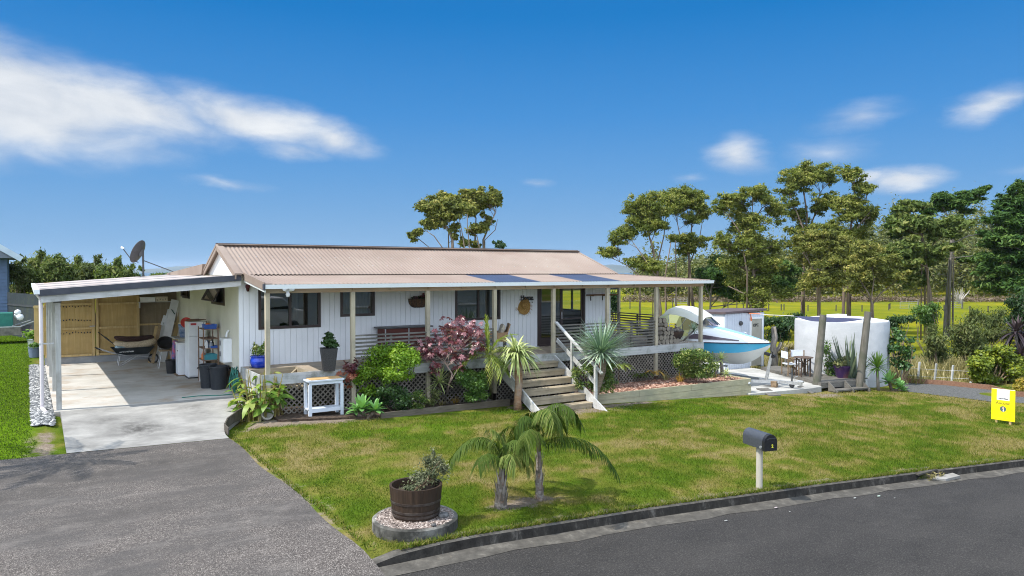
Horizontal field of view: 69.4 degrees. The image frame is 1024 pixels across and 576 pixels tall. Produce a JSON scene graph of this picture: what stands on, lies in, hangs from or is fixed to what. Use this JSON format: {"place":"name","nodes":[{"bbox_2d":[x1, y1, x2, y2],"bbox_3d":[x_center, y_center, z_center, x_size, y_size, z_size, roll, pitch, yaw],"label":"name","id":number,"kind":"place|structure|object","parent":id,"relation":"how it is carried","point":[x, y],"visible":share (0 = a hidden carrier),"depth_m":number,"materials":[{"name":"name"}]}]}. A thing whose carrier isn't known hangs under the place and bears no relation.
{"place":"outdoors","nodes":[
{"label":"outdoors","id":0,"kind":"place"},
{"bbox_2d":[0,244,22,311],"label":"neighbour house","id":1,"kind":"structure","parent":0,"point":[6,255],"depth_m":38.89,"materials":[{"name":"wood"}]},
{"bbox_2d":[45,358,242,416],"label":"carport floor","id":2,"kind":"structure","parent":0,"point":[90,385],"depth_m":20.93,"materials":[{"name":"concrete"}]},
{"bbox_2d":[95,346,158,365],"bbox_3d":[-13.410,2.350,25.826,1.986,0.672,0.626,-1,2,-33],"label":"wheelbarrow","id":3,"kind":"object","parent":2,"relation":"on","point":[133,351],"visible":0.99,"depth_m":25.75,"materials":[{"name":"metal"}]},
{"bbox_2d":[113,335,155,347],"bbox_3d":[-13.193,1.911,25.920,1.361,0.522,0.316,-1,2,-33],"label":"dog bed","id":4,"kind":"object","parent":3,"relation":"on","point":[139,341],"visible":0.99,"depth_m":25.84,"materials":[{"name":"fabric"}]},
{"bbox_2d":[31,275,241,412],"bbox_3d":[-12.009,1.176,22.975,4.810,3.205,11.660,-1,2,-33],"label":"carport","id":5,"kind":"object","parent":2,"relation":"on","point":[72,328],"visible":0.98,"depth_m":25.98,"materials":[{"name":"metal"}]},
{"bbox_2d":[120,240,173,276],"bbox_3d":[-13.532,-1.090,27.504,1.750,1.355,0.750,-1,2,-33],"label":"satellite dish","id":6,"kind":"object","parent":5,"relation":"on","point":[137,252],"visible":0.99,"depth_m":27.28,"materials":[{"name":"grey metal"}]},
{"bbox_2d":[160,299,178,361],"bbox_3d":[-12.504,1.544,26.921,0.218,2.260,0.987,0,1,13],"label":"shutter panel","id":7,"kind":"object","parent":2,"relation":"on","point":[170,320],"visible":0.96,"depth_m":27.00,"materials":[{"name":"wood"}]},
{"bbox_2d":[174,341,184,375],"bbox_3d":[-10.274,2.215,23.336,0.640,1.029,0.600,-1,2,-33],"label":"freezer cabinet","id":8,"kind":"object","parent":2,"relation":"on","point":[180,358],"visible":0.45,"depth_m":23.06,"materials":[{"name":"white metal"}]},
{"bbox_2d":[185,320,205,378],"bbox_3d":[-9.759,1.883,22.799,0.520,1.719,0.650,-1,2,-33],"label":"fridge","id":9,"kind":"object","parent":2,"relation":"on","point":[191,348],"visible":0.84,"depth_m":22.52,"materials":[{"name":"white metal"}]},
{"bbox_2d":[197,363,217,388],"bbox_3d":[-8.513,2.459,20.729,0.496,0.660,0.496,0,1,12],"label":"rubbish bin","id":10,"kind":"object","parent":2,"relation":"on","point":[204,372],"visible":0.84,"depth_m":20.54,"materials":[{"name":"plastic"}]},
{"bbox_2d":[207,365,229,389],"bbox_3d":[-8.126,2.474,20.504,0.517,0.640,0.517,0,1,12],"label":"rubbish bin","id":11,"kind":"object","parent":2,"relation":"on","point":[218,376],"visible":1,"depth_m":20.32,"materials":[{"name":"plastic"}]},
{"bbox_2d":[0,438,384,575],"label":"driveway","id":12,"kind":"structure","parent":0,"point":[224,507],"depth_m":10.71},
{"bbox_2d":[0,276,1023,558],"bbox_3d":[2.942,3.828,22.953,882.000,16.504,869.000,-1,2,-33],"label":"ground","id":13,"kind":"structure","parent":0,"point":[50,440],"depth_m":16.17,"materials":[{"name":"green plant"}]},
{"bbox_2d":[0,335,36,459],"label":"verge grass","id":14,"kind":"structure","parent":13,"relation":"on","point":[9,347],"depth_m":19.78,"materials":[{"name":"plant"}]},
{"bbox_2d":[7,292,38,338],"bbox_3d":[-24.153,1.407,36.516,4.690,2.330,0.050,1,2,40],"label":"boundary fence","id":15,"kind":"object","parent":13,"relation":"on","point":[30,301],"visible":0.44,"depth_m":36.43,"materials":[{"name":"grey metal"}]},
{"bbox_2d":[9,253,39,304],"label":"tall scrub","id":16,"kind":"object","parent":13,"relation":"on","point":[21,278],"visible":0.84,"depth_m":44.99,"materials":[{"name":"green plant"}]},
{"bbox_2d":[23,247,52,303],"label":"tall scrub","id":17,"kind":"object","parent":13,"relation":"on","point":[41,255],"visible":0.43,"depth_m":46.52,"materials":[{"name":"green plant"}]},
{"bbox_2d":[28,364,55,425],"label":"pebbles","id":18,"kind":"object","parent":13,"relation":"on","point":[37,414],"visible":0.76,"depth_m":18.43,"materials":[{"name":"gravel"}]},
{"bbox_2d":[32,252,74,282],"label":"tall scrub","id":19,"kind":"object","parent":13,"relation":"on","point":[55,266],"visible":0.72,"depth_m":45.78,"materials":[{"name":"green plant"}]},
{"bbox_2d":[73,253,107,322],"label":"tall scrub","id":20,"kind":"object","parent":13,"relation":"on","point":[87,268],"visible":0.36,"depth_m":46.19,"materials":[{"name":"green plant"}]},
{"bbox_2d":[89,255,127,279],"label":"tall scrub","id":21,"kind":"object","parent":13,"relation":"on","point":[113,270],"visible":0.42,"depth_m":45.16,"materials":[{"name":"green plant"}]},
{"bbox_2d":[60,395,245,452],"bbox_3d":[-7.853,3.166,16.859,4.040,0.580,3.520,-1,2,-33],"label":"concrete apron","id":22,"kind":"object","parent":13,"relation":"on","point":[117,427],"visible":0.85,"depth_m":16.61,"materials":[{"name":"grey concrete"}]},
{"bbox_2d":[303,376,343,416],"bbox_3d":[-4.744,2.754,18.636,0.920,0.988,0.465,-1,2,-33],"label":"potting bench","id":23,"kind":"object","parent":13,"relation":"on","point":[309,409],"visible":0.98,"depth_m":18.54,"materials":[{"name":"paint"}]},
{"bbox_2d":[372,541,440,566],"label":"kerb","id":24,"kind":"structure","parent":13,"relation":"on","point":[396,556],"depth_m":9.57,"materials":[{"name":"concrete"}]},
{"bbox_2d":[273,393,544,421],"bbox_3d":[-2.359,3.388,20.631,8.600,0.611,2.250,-1,2,-33],"label":"garden bed","id":25,"kind":"object","parent":13,"relation":"on","point":[302,416],"visible":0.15,"depth_m":18.61,"materials":[{"name":"soil"}]},
{"bbox_2d":[224,368,294,421],"bbox_3d":[-6.058,2.713,18.129,1.515,1.428,1.595,1,2,35],"label":"ginger plant","id":26,"kind":"object","parent":25,"relation":"on","point":[278,396],"visible":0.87,"depth_m":17.93,"materials":[{"name":"green plant"}]},
{"bbox_2d":[345,394,384,418],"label":"agave","id":27,"kind":"object","parent":25,"relation":"on","point":[362,404],"visible":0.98,"depth_m":18.43,"materials":[{"name":"green plant"}]},
{"bbox_2d":[350,341,421,400],"bbox_3d":[-3.253,2.384,19.592,2.103,1.991,1.657,1,2,38],"label":"hedge shrub","id":28,"kind":"object","parent":25,"relation":"on","point":[387,357],"visible":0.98,"depth_m":19.43,"materials":[{"name":"green plant"}]},
{"bbox_2d":[364,383,413,410],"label":"shrub","id":29,"kind":"object","parent":25,"relation":"on","point":[393,392],"visible":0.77,"depth_m":19.16,"materials":[{"name":"green plant"}]},
{"bbox_2d":[413,315,486,399],"bbox_3d":[-1.747,2.050,20.357,2.289,2.671,1.906,1,2,41],"label":"red leaf shrub","id":30,"kind":"object","parent":25,"relation":"on","point":[461,330],"visible":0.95,"depth_m":20.16,"materials":[{"name":"red plant"}]},
{"bbox_2d":[451,364,490,401],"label":"green shrub","id":31,"kind":"object","parent":25,"relation":"on","point":[477,388],"visible":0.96,"depth_m":20.26,"materials":[{"name":"green plant"}]},
{"bbox_2d":[454,314,518,399],"bbox_3d":[-0.684,2.076,20.766,2.173,2.737,2.115,-1,2,-33],"label":"feather palm","id":32,"kind":"object","parent":25,"relation":"on","point":[490,356],"visible":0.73,"depth_m":20.49,"materials":[{"name":"green plant"}]},
{"bbox_2d":[372,505,457,542],"bbox_3d":[-1.365,3.312,10.431,1.200,0.205,1.200,-1,2,-33],"label":"concrete disc","id":33,"kind":"object","parent":13,"relation":"on","point":[379,530],"visible":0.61,"depth_m":9.93,"materials":[{"name":"concrete"}]},
{"bbox_2d":[375,506,453,528],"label":"gravel","id":34,"kind":"structure","parent":33,"relation":"on","point":[387,518],"depth_m":10.18,"materials":[{"name":"gravel"}]},
{"bbox_2d":[389,447,453,522],"bbox_3d":[-1.284,2.750,10.504,0.923,0.945,0.746,-1,2,-33],"label":"half barrel","id":35,"kind":"object","parent":34,"relation":"on","point":[416,498],"visible":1,"depth_m":10.28,"materials":[{"name":"brown wood"}]},
{"bbox_2d":[167,243,696,402],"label":"house","id":36,"kind":"structure","parent":13,"relation":"on","point":[301,324],"depth_m":22.37,"materials":[{"name":"paint"}]},
{"bbox_2d":[219,330,231,362],"bbox_3d":[-7.978,1.609,20.593,0.260,0.889,0.520,-1,2,-33],"label":"water heater","id":37,"kind":"object","parent":36,"relation":"attached to","point":[225,351],"visible":1,"depth_m":20.41,"materials":[{"name":"white metal"}]},
{"bbox_2d":[258,289,320,329],"bbox_3d":[-6.187,0.554,20.531,1.720,1.120,0.250,-1,2,-33],"label":"window","id":38,"kind":"structure","parent":36,"relation":"in","point":[299,310],"depth_m":20.45,"materials":[{"name":"glass"}]},
{"bbox_2d":[340,292,374,316],"bbox_3d":[-4.585,0.393,21.668,1.050,0.850,0.400,-1,2,-33],"label":"window","id":39,"kind":"structure","parent":36,"relation":"in","point":[364,301],"depth_m":21.57,"materials":[{"name":"glass"}]},
{"bbox_2d":[455,290,500,320],"bbox_3d":[-1.145,0.474,23.838,1.680,1.110,0.250,-1,2,-33],"label":"window","id":40,"kind":"structure","parent":36,"relation":"in","point":[471,304],"depth_m":23.72,"materials":[{"name":"glass"}]},
{"bbox_2d":[537,288,584,345],"bbox_3d":[1.709,0.934,25.614,2.050,2.070,0.130,-1,2,-33],"label":"sliding door","id":41,"kind":"structure","parent":36,"relation":"in","point":[543,295],"depth_m":25.30,"materials":[{"name":"glass"}]},
{"bbox_2d":[406,190,478,247],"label":"gum tree","id":42,"kind":"object","parent":13,"relation":"on","point":[444,209],"visible":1,"depth_m":65.53,"materials":[{"name":"green plant"}]},
{"bbox_2d":[380,399,509,417],"bbox_3d":[-1.687,3.267,19.987,4.260,0.320,0.050,-1,2,-41],"label":"garden edging","id":43,"kind":"object","parent":13,"relation":"on","point":[468,406],"visible":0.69,"depth_m":19.94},
{"bbox_2d":[240,272,713,413],"bbox_3d":[-1.149,1.566,24.835,15.800,4.197,6.480,-1,2,-33],"label":"verandah","id":44,"kind":"object","parent":13,"relation":"on","point":[295,375],"visible":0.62,"depth_m":21.42,"materials":[{"name":"white wood"}]},
{"bbox_2d":[249,341,264,368],"bbox_3d":[-6.680,1.738,19.558,0.520,0.737,0.520,-1,2,-33],"label":"plant pot","id":45,"kind":"object","parent":44,"relation":"on","point":[257,361],"visible":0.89,"depth_m":19.41,"materials":[{"name":"blue ceramic"}]},
{"bbox_2d":[320,331,339,370],"bbox_3d":[-4.665,1.603,19.046,0.516,1.031,0.434,-1,1,-21],"label":"plant pot","id":46,"kind":"object","parent":44,"relation":"on","point":[328,352],"visible":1,"depth_m":18.89,"materials":[{"name":"grey ceramic"}]},
{"bbox_2d":[374,324,432,355],"bbox_3d":[-3.217,1.591,22.007,1.680,0.920,0.540,-1,2,-33],"label":"bench","id":47,"kind":"object","parent":44,"relation":"on","point":[399,329],"visible":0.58,"depth_m":21.79,"materials":[{"name":"red wood"}]},
{"bbox_2d":[454,185,503,247],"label":"gum tree","id":48,"kind":"object","parent":13,"relation":"on","point":[479,199],"visible":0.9,"depth_m":69.51,"materials":[{"name":"green plant"}]},
{"bbox_2d":[439,528,518,553],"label":"kerb","id":49,"kind":"structure","parent":13,"relation":"on","point":[476,540],"depth_m":10.07,"materials":[{"name":"concrete"}]},
{"bbox_2d":[448,426,535,509],"bbox_3d":[-0.319,2.750,11.371,1.376,1.437,2.248,0,1,0],"label":"queen palm","id":50,"kind":"object","parent":13,"relation":"on","point":[505,455],"visible":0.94,"depth_m":11.07,"materials":[{"name":"green plant"}]},
{"bbox_2d":[487,333,542,409],"bbox_3d":[0.147,2.373,20.620,1.602,2.315,1.781,-1,2,-33],"label":"cordyline","id":51,"kind":"object","parent":13,"relation":"on","point":[517,352],"visible":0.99,"depth_m":20.49,"materials":[{"name":"plant"}]},
{"bbox_2d":[513,517,586,539],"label":"kerb","id":52,"kind":"structure","parent":13,"relation":"on","point":[544,529],"depth_m":10.68,"materials":[{"name":"concrete"}]},
{"bbox_2d":[498,321,606,412],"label":"front steps","id":53,"kind":"structure","parent":13,"relation":"on","point":[561,368],"depth_m":21.58,"materials":[{"name":"wood"}]},
{"bbox_2d":[505,403,621,500],"bbox_3d":[0.666,2.613,11.867,1.856,1.752,2.498,0,1,-15],"label":"queen palm","id":54,"kind":"object","parent":13,"relation":"on","point":[525,430],"visible":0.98,"depth_m":11.48,"materials":[{"name":"green plant"}]},
{"bbox_2d":[566,317,635,407],"bbox_3d":[2.492,2.197,21.554,2.248,2.848,2.246,-1,2,-33],"label":"yucca tree","id":55,"kind":"object","parent":13,"relation":"on","point":[601,343],"visible":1,"depth_m":21.41,"materials":[{"name":"plant"}]},
{"bbox_2d":[584,508,648,527],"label":"kerb","id":56,"kind":"structure","parent":13,"relation":"on","point":[605,519],"depth_m":11.28,"materials":[{"name":"concrete"}]},
{"bbox_2d":[232,436,1023,550],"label":"edge grass","id":57,"kind":"structure","parent":13,"relation":"on","point":[552,520],"depth_m":11.86,"materials":[{"name":"plant"}]},
{"bbox_2d":[595,190,676,334],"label":"gum tree","id":58,"kind":"object","parent":13,"relation":"on","point":[648,213],"visible":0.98,"depth_m":61.55,"materials":[{"name":"green plant"}]},
{"bbox_2d":[550,373,740,401],"bbox_3d":[4.695,3.365,24.692,6.850,0.350,2.400,-1,2,-33],"label":"bark bed","id":59,"kind":"object","parent":13,"relation":"on","point":[654,377],"visible":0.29,"depth_m":24.94,"materials":[{"name":"wood"}]},
{"bbox_2d":[570,360,618,393],"bbox_3d":[2.705,2.704,22.673,1.392,1.197,2.725,0,1,18],"label":"flecked shrub","id":60,"kind":"object","parent":59,"relation":"on","point":[607,386],"visible":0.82,"depth_m":21.78,"materials":[{"name":"green plant"}]},
{"bbox_2d":[574,374,739,393],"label":"bark chips","id":61,"kind":"object","parent":59,"relation":"on","point":[647,385],"visible":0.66,"depth_m":24.55,"materials":[{"name":"wood"}]},
{"bbox_2d":[670,347,719,378],"bbox_3d":[6.204,2.603,24.843,1.826,1.305,1.574,-1,2,-33],"label":"round shrub","id":62,"kind":"object","parent":59,"relation":"on","point":[687,359],"visible":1,"depth_m":24.53,"materials":[{"name":"green plant"}]},
{"bbox_2d":[598,373,750,403],"bbox_3d":[4.886,3.546,24.449,6.896,0.794,1.822,-1,2,-33],"label":"raised planter","id":63,"kind":"object","parent":13,"relation":"on","point":[741,386],"visible":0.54,"depth_m":23.99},
{"bbox_2d":[647,500,706,517],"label":"kerb","id":64,"kind":"structure","parent":13,"relation":"on","point":[676,508],"depth_m":11.88,"materials":[{"name":"concrete"}]},
{"bbox_2d":[656,183,714,311],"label":"gum tree","id":65,"kind":"object","parent":13,"relation":"on","point":[682,199],"visible":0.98,"depth_m":65.34,"materials":[{"name":"green plant"}]},
{"bbox_2d":[705,493,758,509],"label":"kerb","id":66,"kind":"structure","parent":13,"relation":"on","point":[728,501],"depth_m":12.44,"materials":[{"name":"concrete"}]},
{"bbox_2d":[692,254,803,308],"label":"dark pine","id":67,"kind":"object","parent":13,"relation":"on","point":[717,287],"visible":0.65,"depth_m":65.19,"materials":[{"name":"green plant"}]},
{"bbox_2d":[708,182,803,311],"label":"gum tree","id":68,"kind":"object","parent":13,"relation":"on","point":[748,238],"visible":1,"depth_m":59.40,"materials":[{"name":"green plant"}]},
{"bbox_2d":[743,427,776,489],"bbox_3d":[4.343,3.074,12.957,0.279,1.145,0.645,0,1,-19],"label":"mailbox","id":69,"kind":"object","parent":13,"relation":"on","point":[761,441],"visible":0.96,"depth_m":12.93,"materials":[{"name":"metal"}]},
{"bbox_2d":[719,367,820,394],"bbox_3d":[8.471,3.695,30.019,5.600,0.350,8.250,-1,2,-33],"label":"concrete pad","id":70,"kind":"object","parent":13,"relation":"on","point":[781,388],"visible":0.29,"depth_m":27.20,"materials":[{"name":"concrete"}]},
{"bbox_2d":[711,351,803,387],"bbox_3d":[8.128,2.906,28.103,5.796,1.314,2.260,1,2,40],"label":"trailer","id":71,"kind":"object","parent":70,"relation":"on","point":[792,383],"visible":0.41,"depth_m":26.97,"materials":[{"name":"metal"}]},
{"bbox_2d":[645,306,770,363],"bbox_3d":[7.439,1.805,28.665,5.226,2.170,2.106,1,2,40],"label":"motor boat","id":72,"kind":"object","parent":71,"relation":"on","point":[739,347],"visible":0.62,"depth_m":27.64,"materials":[{"name":"plastic"}]},
{"bbox_2d":[755,486,807,501],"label":"kerb","id":73,"kind":"structure","parent":13,"relation":"on","point":[796,491],"depth_m":13.00,"materials":[{"name":"concrete"}]},
{"bbox_2d":[764,310,806,363],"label":"scrub bush","id":74,"kind":"object","parent":13,"relation":"on","point":[784,325],"visible":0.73,"depth_m":40.43,"materials":[{"name":"green plant"}]},
{"bbox_2d":[771,158,843,314],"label":"gum tree","id":75,"kind":"object","parent":13,"relation":"on","point":[803,176],"visible":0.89,"depth_m":67.50,"materials":[{"name":"green plant"}]},
{"bbox_2d":[761,366,870,392],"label":"deck","id":76,"kind":"structure","parent":13,"relation":"on","point":[829,382],"depth_m":27.77,"materials":[{"name":"concrete"}]},
{"bbox_2d":[812,315,826,384],"bbox_3d":[11.372,2.535,27.419,0.567,3.106,0.284,0,1,-16],"label":"leaning pole","id":77,"kind":"object","parent":13,"relation":"on","point":[817,373],"visible":0.85,"depth_m":27.31,"materials":[{"name":"grey wood"}]},
{"bbox_2d":[784,227,859,315],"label":"gum tree","id":78,"kind":"object","parent":13,"relation":"on","point":[818,244],"visible":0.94,"depth_m":57.12,"materials":[{"name":"green plant"}]},
{"bbox_2d":[620,289,1023,302],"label":"bracken","id":79,"kind":"object","parent":13,"relation":"on","point":[889,298],"visible":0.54,"depth_m":134.27,"materials":[{"name":"plant"}]},
{"bbox_2d":[623,181,1021,298],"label":"bush","id":80,"kind":"object","parent":13,"relation":"on","point":[960,269],"visible":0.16,"depth_m":147.67,"materials":[{"name":"green plant"}]},
{"bbox_2d":[805,480,852,494],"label":"kerb","id":81,"kind":"structure","parent":13,"relation":"on","point":[828,487],"depth_m":13.57,"materials":[{"name":"concrete"}]},
{"bbox_2d":[794,314,889,387],"bbox_3d":[13.613,2.595,30.629,3.636,3.120,3.636,-1,2,-33],"label":"water tank","id":82,"kind":"object","parent":13,"relation":"on","point":[805,334],"visible":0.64,"depth_m":29.12,"materials":[{"name":"white paint"}]},
{"bbox_2d":[806,163,881,315],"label":"gum tree","id":83,"kind":"object","parent":13,"relation":"on","point":[853,206],"visible":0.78,"depth_m":63.55,"materials":[{"name":"green plant"}]},
{"bbox_2d":[814,333,878,377],"bbox_3d":[12.979,2.667,28.349,2.545,2.097,2.162,0,1,-6],"label":"flax bush","id":84,"kind":"object","parent":13,"relation":"on","point":[853,365],"visible":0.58,"depth_m":28.36,"materials":[{"name":"plant"}]},
{"bbox_2d":[855,311,871,390],"bbox_3d":[13.197,2.522,27.833,0.576,3.296,0.284,0,1,7],"label":"leaning pole","id":85,"kind":"object","parent":13,"relation":"on","point":[861,370],"visible":0.85,"depth_m":27.73,"materials":[{"name":"grey wood"}]},
{"bbox_2d":[850,475,894,488],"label":"kerb","id":86,"kind":"structure","parent":13,"relation":"on","point":[872,481],"depth_m":14.10,"materials":[{"name":"concrete"}]},
{"bbox_2d":[841,238,915,317],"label":"forked tree","id":87,"kind":"object","parent":13,"relation":"on","point":[871,267],"visible":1,"depth_m":51.44,"materials":[{"name":"green plant"}]},
{"bbox_2d":[866,351,893,390],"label":"yucca","id":88,"kind":"object","parent":13,"relation":"on","point":[877,362],"visible":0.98,"depth_m":27.69,"materials":[{"name":"green plant"}]},
{"bbox_2d":[887,327,918,383],"bbox_3d":[15.442,2.742,29.563,1.631,2.386,0.965,0,1,-13],"label":"young tree","id":89,"kind":"object","parent":13,"relation":"on","point":[905,351],"visible":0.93,"depth_m":29.44,"materials":[{"name":"green plant"}]},
{"bbox_2d":[884,314,923,355],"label":"scrub bush","id":90,"kind":"object","parent":13,"relation":"on","point":[895,320],"visible":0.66,"depth_m":46.02,"materials":[{"name":"green plant"}]},
{"bbox_2d":[908,301,942,353],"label":"scrub bush","id":91,"kind":"object","parent":13,"relation":"on","point":[926,313],"visible":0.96,"depth_m":47.60,"materials":[{"name":"green plant"}]},
{"bbox_2d":[878,198,976,339],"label":"gum tree","id":92,"kind":"object","parent":13,"relation":"on","point":[916,255],"visible":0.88,"depth_m":59.17,"materials":[{"name":"green plant"}]},
{"bbox_2d":[919,323,953,366],"bbox_3d":[19.485,2.731,34.099,1.488,2.349,2.179,1,2,43],"label":"scrub bush","id":93,"kind":"object","parent":13,"relation":"on","point":[937,348],"visible":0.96,"depth_m":33.78,"materials":[{"name":"green plant"}]},
{"bbox_2d":[882,184,992,336],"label":"leaning pine","id":94,"kind":"object","parent":13,"relation":"on","point":[943,201],"visible":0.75,"depth_m":62.65,"materials":[{"name":"green plant"}]},
{"bbox_2d":[906,378,1023,396],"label":"timber edging","id":95,"kind":"object","parent":13,"relation":"on","point":[968,385],"visible":0.43,"depth_m":29.00,"materials":[{"name":"wood"}]},
{"bbox_2d":[945,305,990,360],"bbox_3d":[22.144,2.392,35.896,2.622,3.334,2.700,0,1,12],"label":"scrub bush","id":96,"kind":"object","parent":13,"relation":"on","point":[964,338],"visible":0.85,"depth_m":35.45,"materials":[{"name":"green plant"}]},
{"bbox_2d":[975,303,1011,347],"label":"scrub bush","id":97,"kind":"object","parent":13,"relation":"on","point":[995,321],"visible":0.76,"depth_m":40.01,"materials":[{"name":"green plant"}]},
{"bbox_2d":[965,178,1023,296],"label":"pine tree","id":98,"kind":"object","parent":13,"relation":"on","point":[1003,239],"visible":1,"depth_m":55.44,"materials":[{"name":"green plant"}]},
{"bbox_2d":[965,345,1023,383],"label":"hedge bush","id":99,"kind":"object","parent":13,"relation":"on","point":[991,360],"visible":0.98,"depth_m":29.65,"materials":[{"name":"green plant"}]},
{"bbox_2d":[991,388,1015,424],"bbox_3d":[14.060,3.489,21.170,0.077,1.200,0.600,-1,2,-36],"label":"auction sign","id":100,"kind":"object","parent":13,"relation":"on","point":[1003,404],"visible":1,"depth_m":21.14,"materials":[{"name":"yellow paint"}]},
{"bbox_2d":[995,315,1023,357],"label":"dark cordyline","id":101,"kind":"object","parent":13,"relation":"on","point":[1018,330],"visible":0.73,"depth_m":30.83,"materials":[{"name":"purple plant"}]},
{"bbox_2d":[1002,288,1023,342],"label":"scrub bush","id":102,"kind":"object","parent":13,"relation":"on","point":[1012,302],"visible":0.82,"depth_m":38.04,"materials":[{"name":"green plant"}]},
{"bbox_2d":[0,0,1023,269],"label":"sky","id":103,"kind":"structure","parent":0,"point":[182,128],"materials":[{"name":"blue"}]},
{"bbox_2d":[396,472,1023,575],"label":"road","id":104,"kind":"structure","parent":0,"point":[971,527],"depth_m":10.60,"materials":[{"name":"grey asphalt"}]},
{"bbox_2d":[379,467,1023,575],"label":"channel","id":105,"kind":"object","parent":104,"relation":"on","point":[458,556],"visible":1,"depth_m":11.35,"materials":[{"name":"concrete"}]},
{"bbox_2d":[914,467,959,480],"bbox_3d":[8.520,3.827,14.978,1.120,0.352,0.600,-1,2,-33],"label":"drain inlet","id":106,"kind":"object","parent":105,"relation":"on","point":[947,477],"visible":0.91,"depth_m":14.86,"materials":[{"name":"concrete"}]},
{"bbox_2d":[704,308,766,369],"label":"garden shed","id":107,"kind":"structure","parent":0,"point":[737,319],"depth_m":32.18,"materials":[{"name":"white paint"}]},
{"bbox_2d":[750,352,1023,383],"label":"rough grass","id":108,"kind":"structure","parent":0,"point":[944,373],"depth_m":32.13,"materials":[{"name":"plant"}]},
{"bbox_2d":[903,382,1023,402],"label":"gravel track","id":109,"kind":"structure","parent":0,"point":[956,391],"depth_m":27.89,"materials":[{"name":"gravel"}]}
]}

